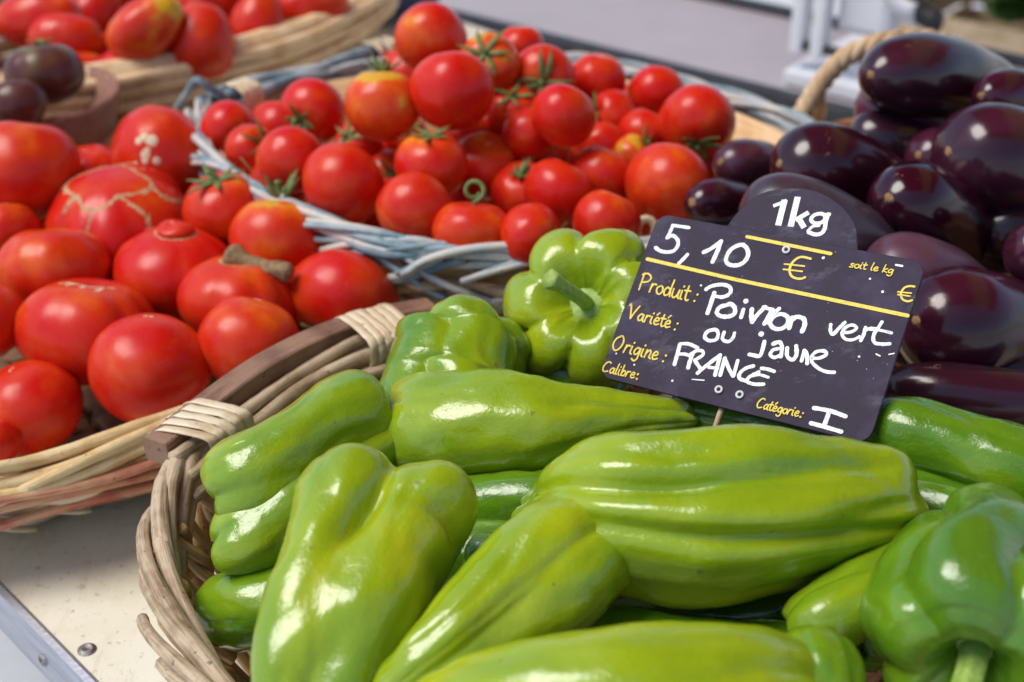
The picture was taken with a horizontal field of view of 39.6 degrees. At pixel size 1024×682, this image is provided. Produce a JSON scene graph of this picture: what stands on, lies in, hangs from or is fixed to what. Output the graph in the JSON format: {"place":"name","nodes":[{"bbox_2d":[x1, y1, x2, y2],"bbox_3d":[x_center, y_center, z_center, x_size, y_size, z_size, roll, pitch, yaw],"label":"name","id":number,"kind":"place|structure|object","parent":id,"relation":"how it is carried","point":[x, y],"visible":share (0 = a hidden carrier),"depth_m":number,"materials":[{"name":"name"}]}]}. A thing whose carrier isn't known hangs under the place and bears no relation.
{"place":"outdoors","nodes":[
{"label":"outdoors","id":0,"kind":"place"},
{"bbox_2d":[0,0,983,681],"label":"ground","id":1,"kind":"structure","parent":0,"point":[16,664],"depth_m":1.94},
{"bbox_2d":[0,15,671,681],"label":"market table","id":2,"kind":"object","parent":1,"relation":"on","point":[72,603],"visible":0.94,"depth_m":0.87,"materials":[{"name":"beige paint"}]},
{"bbox_2d":[0,65,120,146],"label":"clay bowl","id":3,"kind":"object","parent":2,"relation":"on","point":[93,121],"visible":0.18,"depth_m":1.26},
{"bbox_2d":[0,79,47,123],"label":"dark tomato","id":4,"kind":"object","parent":3,"relation":"in","point":[24,100],"visible":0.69,"depth_m":1.18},
{"bbox_2d":[2,37,85,105],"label":"dark tomato","id":5,"kind":"object","parent":3,"relation":"in","point":[57,72],"visible":0.81,"depth_m":1.22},
{"bbox_2d":[0,0,398,133],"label":"split wood basket","id":6,"kind":"object","parent":2,"relation":"on","point":[164,78],"visible":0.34,"depth_m":1.42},
{"bbox_2d":[0,0,82,46],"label":"plum tomato","id":7,"kind":"object","parent":6,"relation":"in","point":[18,18],"visible":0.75,"depth_m":1.41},
{"bbox_2d":[27,13,102,52],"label":"plum tomato","id":8,"kind":"object","parent":6,"relation":"in","point":[78,33],"visible":0.66,"depth_m":1.39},
{"bbox_2d":[75,0,121,32],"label":"plum tomato","id":9,"kind":"object","parent":6,"relation":"in","point":[101,14],"visible":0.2,"depth_m":1.46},
{"bbox_2d":[106,0,183,59],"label":"plum tomato","id":10,"kind":"object","parent":6,"relation":"in","point":[142,29],"visible":0.98,"depth_m":1.34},
{"bbox_2d":[165,2,234,78],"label":"plum tomato","id":11,"kind":"object","parent":6,"relation":"in","point":[202,44],"visible":0.75,"depth_m":1.37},
{"bbox_2d":[229,0,285,35],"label":"plum tomato","id":12,"kind":"object","parent":6,"relation":"in","point":[246,16],"visible":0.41,"depth_m":1.45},
{"bbox_2d":[280,0,348,20],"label":"plum tomato","id":13,"kind":"object","parent":6,"relation":"in","point":[294,9],"visible":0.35,"depth_m":1.49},
{"bbox_2d":[0,134,402,532],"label":"straw basket","id":14,"kind":"object","parent":2,"relation":"on","point":[85,466],"visible":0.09,"depth_m":0.87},
{"bbox_2d":[0,419,20,460],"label":"tomato","id":15,"kind":"object","parent":14,"relation":"in","point":[10,441],"visible":0.8,"depth_m":0.91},
{"bbox_2d":[0,284,23,355],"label":"tomato","id":16,"kind":"object","parent":14,"relation":"in","point":[11,301],"visible":0.7,"depth_m":0.97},
{"bbox_2d":[0,203,41,248],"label":"tomato","id":17,"kind":"object","parent":14,"relation":"in","point":[16,218],"visible":0.57,"depth_m":1.07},
{"bbox_2d":[0,360,83,456],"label":"tomato","id":18,"kind":"object","parent":14,"relation":"in","point":[41,405],"visible":0.9,"depth_m":0.93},
{"bbox_2d":[40,218,45,228],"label":"tomato","id":19,"kind":"object","parent":14,"relation":"in","point":[42,221],"depth_m":1.14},
{"bbox_2d":[0,121,81,219],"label":"tomato","id":20,"kind":"object","parent":19,"relation":"on","point":[40,165],"visible":0.73,"depth_m":1.09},
{"bbox_2d":[0,229,111,300],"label":"tomato","id":21,"kind":"object","parent":14,"relation":"in","point":[32,261],"visible":0.62,"depth_m":1.01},
{"bbox_2d":[13,278,155,385],"bbox_3d":[-0.298,-0.007,0.997,0.096,0.077,0.095,0,30,0],"label":"tomato","id":22,"kind":"object","parent":14,"relation":"in","point":[63,324],"visible":0.64,"depth_m":0.96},
{"bbox_2d":[78,144,110,171],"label":"tomato","id":23,"kind":"object","parent":14,"relation":"in","point":[94,155],"visible":0.25,"depth_m":1.16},
{"bbox_2d":[87,313,211,421],"bbox_3d":[-0.238,0.018,0.938,0.080,0.074,0.079,0,30,0],"label":"tomato","id":24,"kind":"object","parent":14,"relation":"in","point":[142,365],"visible":0.84,"depth_m":0.91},
{"bbox_2d":[110,105,202,196],"bbox_3d":[-0.287,-0.152,1.172,0.082,0.084,0.082,0,30,0],"label":"tomato","id":25,"kind":"object","parent":14,"relation":"in","point":[157,137],"visible":0.69,"depth_m":1.14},
{"bbox_2d":[177,244,295,332],"bbox_3d":[-0.193,-0.033,1.003,0.086,0.071,0.087,0,30,0],"label":"tomato","id":26,"kind":"object","parent":14,"relation":"in","point":[208,286],"visible":0.62,"depth_m":0.98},
{"bbox_2d":[198,296,298,379],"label":"tomato","id":27,"kind":"object","parent":14,"relation":"in","point":[234,332],"visible":0.64,"depth_m":0.92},
{"bbox_2d":[229,157,330,267],"bbox_3d":[-0.171,-0.085,1.046,0.075,0.093,0.074,-9,31,-16],"label":"tomato","id":28,"kind":"object","parent":14,"relation":"in","point":[273,230],"visible":0.55,"depth_m":1.02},
{"bbox_2d":[290,249,399,330],"bbox_3d":[-0.122,-0.028,1.012,0.083,0.078,0.078,0,30,0],"label":"tomato","id":29,"kind":"object","parent":14,"relation":"in","point":[328,285],"visible":0.53,"depth_m":0.98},
{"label":"tomato","id":30,"kind":"object","parent":14,"relation":"in","visible":0},
{"bbox_2d":[182,163,253,243],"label":"tomato","id":31,"kind":"object","parent":30,"relation":"on","point":[214,203],"visible":0.67,"depth_m":1.05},
{"bbox_2d":[173,36,815,316],"bbox_3d":[-0.001,-0.119,1.183,0.444,0.154,0.517,-21,36,-32],"label":"wicker basket","id":32,"kind":"object","parent":2,"relation":"on","point":[433,271],"visible":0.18,"depth_m":1.04,"materials":[{"name":"wicker"}]},
{"bbox_2d":[199,100,256,153],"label":"tomato","id":33,"kind":"object","parent":32,"relation":"on","point":[221,121],"visible":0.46,"depth_m":1.15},
{"bbox_2d":[225,117,269,175],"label":"tomato","id":34,"kind":"object","parent":32,"relation":"in","point":[243,141],"visible":0.58,"depth_m":1.11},
{"bbox_2d":[255,126,320,192],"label":"tomato","id":35,"kind":"object","parent":32,"relation":"in","point":[283,153],"visible":0.79,"depth_m":1.06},
{"bbox_2d":[279,78,345,144],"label":"tomato","id":36,"kind":"object","parent":32,"relation":"in","point":[315,107],"visible":0.87,"depth_m":1.12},
{"bbox_2d":[302,142,383,223],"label":"tomato","id":37,"kind":"object","parent":32,"relation":"in","point":[344,180],"visible":0.93,"depth_m":1.02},
{"bbox_2d":[381,142,387,150],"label":"tomato","id":38,"kind":"object","parent":32,"relation":"in","point":[384,146],"visible":0.02,"depth_m":1.14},
{"bbox_2d":[335,121,382,156],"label":"tomato","id":39,"kind":"object","parent":38,"relation":"on","point":[347,133],"visible":0.45,"depth_m":1.11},
{"bbox_2d":[372,149,396,177],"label":"tomato","id":40,"kind":"object","parent":32,"relation":"in","point":[384,160],"visible":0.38,"depth_m":1.10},
{"bbox_2d":[344,51,418,141],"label":"tomato","id":41,"kind":"object","parent":40,"relation":"on","point":[379,105],"visible":0.95,"depth_m":1.06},
{"bbox_2d":[375,171,452,238],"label":"tomato","id":42,"kind":"object","parent":32,"relation":"in","point":[412,203],"visible":0.81,"depth_m":0.99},
{"bbox_2d":[394,2,467,69],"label":"tomato","id":43,"kind":"object","parent":32,"relation":"in","point":[423,30],"visible":0.71,"depth_m":1.13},
{"bbox_2d":[394,125,467,194],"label":"tomato","id":44,"kind":"object","parent":32,"relation":"in","point":[439,155],"visible":0.72,"depth_m":1.03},
{"bbox_2d":[450,187,473,201],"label":"tomato","id":45,"kind":"object","parent":32,"relation":"in","point":[458,195],"visible":0.03,"depth_m":1.10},
{"bbox_2d":[458,132,519,199],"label":"tomato","id":46,"kind":"object","parent":45,"relation":"on","point":[490,156],"visible":0.7,"depth_m":1.08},
{"bbox_2d":[410,51,494,130],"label":"tomato","id":47,"kind":"object","parent":46,"relation":"on","point":[455,90],"visible":0.99,"depth_m":1.05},
{"bbox_2d":[431,179,505,245],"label":"tomato","id":48,"kind":"object","parent":32,"relation":"on","point":[475,221],"visible":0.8,"depth_m":0.98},
{"bbox_2d":[486,81,535,133],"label":"tomato","id":49,"kind":"object","parent":32,"relation":"in","point":[508,101],"visible":0.53,"depth_m":1.11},
{"bbox_2d":[456,29,520,91],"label":"tomato","id":50,"kind":"object","parent":49,"relation":"on","point":[496,54],"visible":0.66,"depth_m":1.10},
{"bbox_2d":[490,157,535,213],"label":"tomato","id":51,"kind":"object","parent":32,"relation":"in","point":[506,192],"visible":0.45,"depth_m":1.06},
{"bbox_2d":[502,27,543,53],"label":"tomato","id":52,"kind":"object","parent":32,"relation":"in","point":[521,39],"visible":0.46,"depth_m":1.18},
{"bbox_2d":[500,203,567,268],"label":"tomato","id":53,"kind":"object","parent":32,"relation":"on","point":[525,227],"visible":0.6,"depth_m":0.97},
{"bbox_2d":[521,145,577,163],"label":"tomato","id":54,"kind":"object","parent":32,"relation":"in","point":[561,154],"visible":0.16,"depth_m":1.11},
{"bbox_2d":[501,107,553,160],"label":"tomato","id":55,"kind":"object","parent":54,"relation":"on","point":[522,139],"visible":0.75,"depth_m":1.08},
{"bbox_2d":[523,158,593,226],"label":"tomato","id":56,"kind":"object","parent":32,"relation":"in","point":[560,189],"visible":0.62,"depth_m":1.02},
{"bbox_2d":[570,146,579,164],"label":"tomato","id":57,"kind":"object","parent":32,"relation":"in","point":[575,151],"depth_m":1.14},
{"bbox_2d":[514,44,575,94],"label":"tomato","id":58,"kind":"object","parent":57,"relation":"on","point":[543,66],"visible":0.69,"depth_m":1.12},
{"bbox_2d":[591,89,635,126],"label":"tomato","id":59,"kind":"object","parent":57,"relation":"on","point":[613,106],"visible":0.38,"depth_m":1.13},
{"bbox_2d":[573,53,625,99],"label":"tomato","id":60,"kind":"object","parent":32,"relation":"in","point":[599,72],"visible":0.66,"depth_m":1.16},
{"bbox_2d":[578,122,624,150],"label":"tomato","id":61,"kind":"object","parent":32,"relation":"in","point":[607,134],"visible":0.42,"depth_m":1.10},
{"bbox_2d":[573,190,640,235],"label":"tomato","id":62,"kind":"object","parent":32,"relation":"on","point":[595,210],"visible":0.63,"depth_m":0.98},
{"bbox_2d":[619,108,662,144],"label":"tomato","id":63,"kind":"object","parent":32,"relation":"in","point":[630,121],"visible":0.52,"depth_m":1.11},
{"bbox_2d":[625,142,710,219],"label":"tomato","id":64,"kind":"object","parent":32,"relation":"in","point":[661,178],"visible":0.78,"depth_m":1.01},
{"bbox_2d":[702,156,716,177],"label":"tomato","id":65,"kind":"object","parent":32,"relation":"in","point":[709,165],"visible":0.02,"depth_m":1.12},
{"bbox_2d":[657,84,735,163],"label":"tomato","id":66,"kind":"object","parent":65,"relation":"on","point":[699,120],"visible":0.9,"depth_m":1.09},
{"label":"tomato","id":67,"kind":"object","parent":32,"relation":"in","visible":0},
{"bbox_2d":[627,65,684,114],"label":"tomato","id":68,"kind":"object","parent":67,"relation":"on","point":[652,88],"visible":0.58,"depth_m":1.16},
{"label":"tomato","id":69,"kind":"object","parent":32,"relation":"in","visible":0},
{"bbox_2d":[571,145,629,198],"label":"tomato","id":70,"kind":"object","parent":69,"relation":"on","point":[603,167],"visible":0.58,"depth_m":1.05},
{"bbox_2d":[530,83,595,147],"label":"tomato","id":71,"kind":"object","parent":70,"relation":"on","point":[563,115],"visible":1,"depth_m":1.03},
{"bbox_2d":[136,298,882,681],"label":"wicker basket","id":72,"kind":"object","parent":2,"relation":"on","point":[174,542],"visible":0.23,"depth_m":0.81,"materials":[{"name":"wicker"}]},
{"bbox_2d":[194,567,273,651],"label":"green pepper","id":73,"kind":"object","parent":72,"relation":"in","point":[226,608],"visible":0.45,"depth_m":0.72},
{"bbox_2d":[209,430,395,575],"bbox_3d":[-0.108,0.082,0.754,0.050,0.063,0.123,25,38,36],"label":"green pepper","id":74,"kind":"object","parent":72,"relation":"in","point":[248,541],"visible":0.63,"depth_m":0.72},
{"bbox_2d":[200,369,391,514],"bbox_3d":[-0.111,0.059,0.763,0.119,0.065,0.056,-26,39,-37],"label":"green pepper","id":75,"kind":"object","parent":74,"relation":"on","point":[262,462],"visible":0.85,"depth_m":0.74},
{"bbox_2d":[250,443,477,681],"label":"green pepper","id":76,"kind":"object","parent":72,"relation":"in","point":[375,541],"visible":0.97,"depth_m":0.62,"materials":[{"name":"food"}]},
{"bbox_2d":[379,294,530,388],"bbox_3d":[-0.034,0.024,0.829,0.081,0.094,0.104,6,31,10],"label":"green pepper","id":77,"kind":"object","parent":72,"relation":"in","point":[461,332],"visible":0.43,"depth_m":0.81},
{"bbox_2d":[372,495,629,681],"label":"green pepper","id":78,"kind":"object","parent":72,"relation":"in","point":[549,564],"visible":0.79,"depth_m":0.62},
{"bbox_2d":[468,469,542,519],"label":"green pepper","id":79,"kind":"object","parent":72,"relation":"in","point":[501,495],"visible":0.09,"depth_m":0.74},
{"bbox_2d":[462,528,611,605],"bbox_3d":[0.026,0.131,0.696,0.119,0.049,0.040,26,39,37],"label":"green pepper","id":80,"kind":"object","parent":72,"relation":"in","point":[476,541],"visible":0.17,"depth_m":0.71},
{"bbox_2d":[587,605,752,628],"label":"green pepper","id":81,"kind":"object","parent":80,"relation":"on","point":[616,614],"visible":0.16,"depth_m":0.66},
{"bbox_2d":[502,228,645,387],"bbox_3d":[0.048,-0.016,0.873,0.107,0.109,0.110,0,30,0],"label":"green pepper","id":82,"kind":"object","parent":72,"relation":"in","point":[565,296],"visible":0.73,"depth_m":0.84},
{"bbox_2d":[417,621,816,681],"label":"green pepper","id":83,"kind":"object","parent":72,"relation":"in","point":[671,651],"visible":0.99,"depth_m":0.56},
{"bbox_2d":[786,624,865,681],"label":"green pepper","id":84,"kind":"object","parent":83,"relation":"on","point":[837,657],"visible":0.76,"depth_m":0.59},
{"bbox_2d":[611,596,650,607],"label":"green pepper","id":85,"kind":"object","parent":72,"relation":"in","point":[618,600],"visible":0.01,"depth_m":0.72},
{"bbox_2d":[651,590,799,620],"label":"green pepper","id":86,"kind":"object","parent":72,"relation":"in","point":[771,606],"visible":0.02,"depth_m":0.69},
{"bbox_2d":[511,424,928,609],"bbox_3d":[0.100,0.080,0.668,0.201,0.087,0.089,0,30,0],"label":"green pepper","id":87,"kind":"object","parent":86,"relation":"on","point":[709,517],"visible":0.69,"depth_m":0.64,"materials":[{"name":"food"}]},
{"bbox_2d":[672,396,821,435],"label":"green pepper","id":88,"kind":"object","parent":72,"relation":"in","point":[705,414],"visible":0.08,"depth_m":0.78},
{"bbox_2d":[602,188,923,440],"bbox_3d":[0.132,0.013,0.768,0.163,0.152,0.158,0,30,0],"label":"price sign","id":89,"kind":"object","parent":72,"relation":"in","point":[794,307],"visible":1,"depth_m":0.76,"materials":[{"name":"plastic"}]},
{"bbox_2d":[855,639,882,672],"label":"green pepper","id":90,"kind":"object","parent":72,"relation":"in","point":[872,660],"visible":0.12,"depth_m":0.67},
{"bbox_2d":[782,542,889,645],"bbox_3d":[0.166,0.116,0.651,0.099,0.039,0.041,-19,35,-30],"label":"green pepper","id":91,"kind":"object","parent":90,"relation":"on","point":[830,599],"visible":0.27,"depth_m":0.63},
{"bbox_2d":[821,396,1023,497],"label":"green pepper","id":92,"kind":"object","parent":72,"relation":"in","point":[948,441],"visible":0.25,"depth_m":0.71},
{"bbox_2d":[859,483,1023,681],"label":"green pepper","id":93,"kind":"object","parent":72,"relation":"in","point":[942,598],"visible":1,"depth_m":0.59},
{"bbox_2d":[916,469,967,510],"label":"green pepper","id":94,"kind":"object","parent":72,"relation":"in","point":[936,490],"visible":0.08,"depth_m":0.70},
{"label":"green pepper","id":95,"kind":"object","parent":72,"relation":"in","visible":0},
{"bbox_2d":[388,368,698,474],"bbox_3d":[0.008,0.054,0.775,0.180,0.078,0.071,7,31,11],"label":"green pepper","id":96,"kind":"object","parent":95,"relation":"on","point":[480,421],"visible":0.72,"depth_m":0.75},
{"bbox_2d":[793,28,1010,365],"bbox_3d":[0.410,-0.080,1.067,0.552,0.203,0.494,0,30,0],"label":"wicker basket","id":97,"kind":"object","parent":2,"relation":"on","point":[811,102],"visible":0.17,"depth_m":1.20,"materials":[{"name":"wicker"}]},
{"bbox_2d":[713,138,774,184],"bbox_3d":[0.199,-0.131,1.088,0.127,0.071,0.042,-25,39,-37],"label":"aubergine","id":98,"kind":"object","parent":97,"relation":"in","point":[746,160],"visible":0.43,"depth_m":1.04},
{"bbox_2d":[904,126,939,161],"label":"aubergine","id":99,"kind":"object","parent":97,"relation":"in","point":[918,147],"visible":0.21,"depth_m":1.00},
{"bbox_2d":[769,121,904,203],"bbox_3d":[0.253,-0.113,1.016,0.160,0.106,0.065,-14,33,-23],"label":"aubergine","id":100,"kind":"object","parent":99,"relation":"on","point":[852,162],"visible":0.38,"depth_m":0.96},
{"bbox_2d":[849,110,930,159],"bbox_3d":[0.303,-0.139,1.049,0.115,0.066,0.049,0,30,0],"label":"aubergine","id":101,"kind":"object","parent":99,"relation":"on","point":[896,134],"visible":0.25,"depth_m":1.02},
{"bbox_2d":[866,232,985,272],"bbox_3d":[0.280,-0.035,0.912,0.132,0.086,0.057,-13,32,-21],"label":"aubergine","id":102,"kind":"object","parent":97,"relation":"in","point":[928,253],"visible":0.22,"depth_m":0.87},
{"bbox_2d":[858,32,1015,117],"bbox_3d":[0.351,-0.193,1.096,0.264,0.125,0.066,-25,38,-36],"label":"aubergine","id":103,"kind":"object","parent":97,"relation":"in","point":[921,75],"visible":0.74,"depth_m":1.01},
{"bbox_2d":[885,361,1023,424],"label":"aubergine","id":104,"kind":"object","parent":97,"relation":"in","point":[992,391],"visible":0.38,"depth_m":0.81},
{"bbox_2d":[899,265,1023,367],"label":"aubergine","id":105,"kind":"object","parent":97,"relation":"in","point":[967,314],"visible":0.69,"depth_m":0.83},
{"bbox_2d":[1002,223,1023,279],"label":"aubergine","id":106,"kind":"object","parent":105,"relation":"on","point":[1013,253],"visible":0.97,"depth_m":0.89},
{"bbox_2d":[930,102,1023,213],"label":"aubergine","id":107,"kind":"object","parent":97,"relation":"in","point":[978,148],"visible":0.8,"depth_m":0.94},
{"bbox_2d":[866,161,1009,274],"bbox_3d":[0.302,-0.079,0.974,0.176,0.123,0.060,-22,37,-33],"label":"aubergine","id":108,"kind":"object","parent":107,"relation":"on","point":[936,202],"visible":0.65,"depth_m":0.91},
{"bbox_2d":[738,172,895,250],"bbox_3d":[0.207,-0.070,0.907,0.128,0.079,0.054,-3,30,-6],"label":"aubergine","id":109,"kind":"object","parent":108,"relation":"on","point":[872,225],"visible":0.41,"depth_m":0.89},
{"bbox_2d":[971,68,1023,106],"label":"aubergine","id":110,"kind":"object","parent":97,"relation":"in","point":[1006,85],"visible":0.73,"depth_m":1.00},
{"bbox_2d":[437,0,1023,121],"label":"grey table","id":111,"kind":"object","parent":1,"relation":"on","point":[741,44],"visible":0.13,"depth_m":1.95,"materials":[{"name":"laminate"}]},
{"bbox_2d":[783,0,943,100],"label":"weighing scale","id":112,"kind":"object","parent":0,"point":[859,19],"visible":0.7,"depth_m":1.71,"materials":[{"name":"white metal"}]},
{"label":"plastic crate","id":113,"kind":"object","parent":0,"visible":0},
{"bbox_2d":[899,0,1023,54],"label":"wooden crate","id":114,"kind":"object","parent":113,"relation":"on","point":[966,20],"visible":0.21,"depth_m":2.98,"materials":[{"name":"brown wood"}]},
{"bbox_2d":[982,0,1023,23],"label":"leafy greens","id":115,"kind":"object","parent":114,"relation":"in","point":[1008,11],"visible":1,"depth_m":2.95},
{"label":"aubergine","id":116,"kind":"object","parent":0,"visible":0},
{"bbox_2d":[981,210,1023,273],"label":"aubergine","id":117,"kind":"object","parent":116,"relation":"on","point":[1005,224],"visible":0.2,"depth_m":0.96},
{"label":"aubergine","id":118,"kind":"object","parent":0,"visible":0},
{"bbox_2d":[684,178,749,225],"bbox_3d":[0.168,-0.098,1.032,0.123,0.064,0.037,-26,39,-38],"label":"aubergine","id":119,"kind":"object","parent":118,"relation":"on","point":[714,200],"visible":0.52,"depth_m":0.99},
{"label":"tomato","id":120,"kind":"object","parent":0,"visible":0},
{"bbox_2d":[113,219,227,318],"bbox_3d":[-0.248,-0.054,1.049,0.090,0.073,0.089,0,30,0],"label":"tomato","id":121,"kind":"object","parent":120,"relation":"on","point":[154,266],"visible":0.71,"depth_m":1.02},
{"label":"tomato","id":122,"kind":"object","parent":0,"visible":0},
{"bbox_2d":[44,163,184,280],"bbox_3d":[-0.306,-0.088,1.117,0.114,0.094,0.120,0,30,0],"label":"tomato","id":123,"kind":"object","parent":122,"relation":"on","point":[113,209],"visible":0.58,"depth_m":1.08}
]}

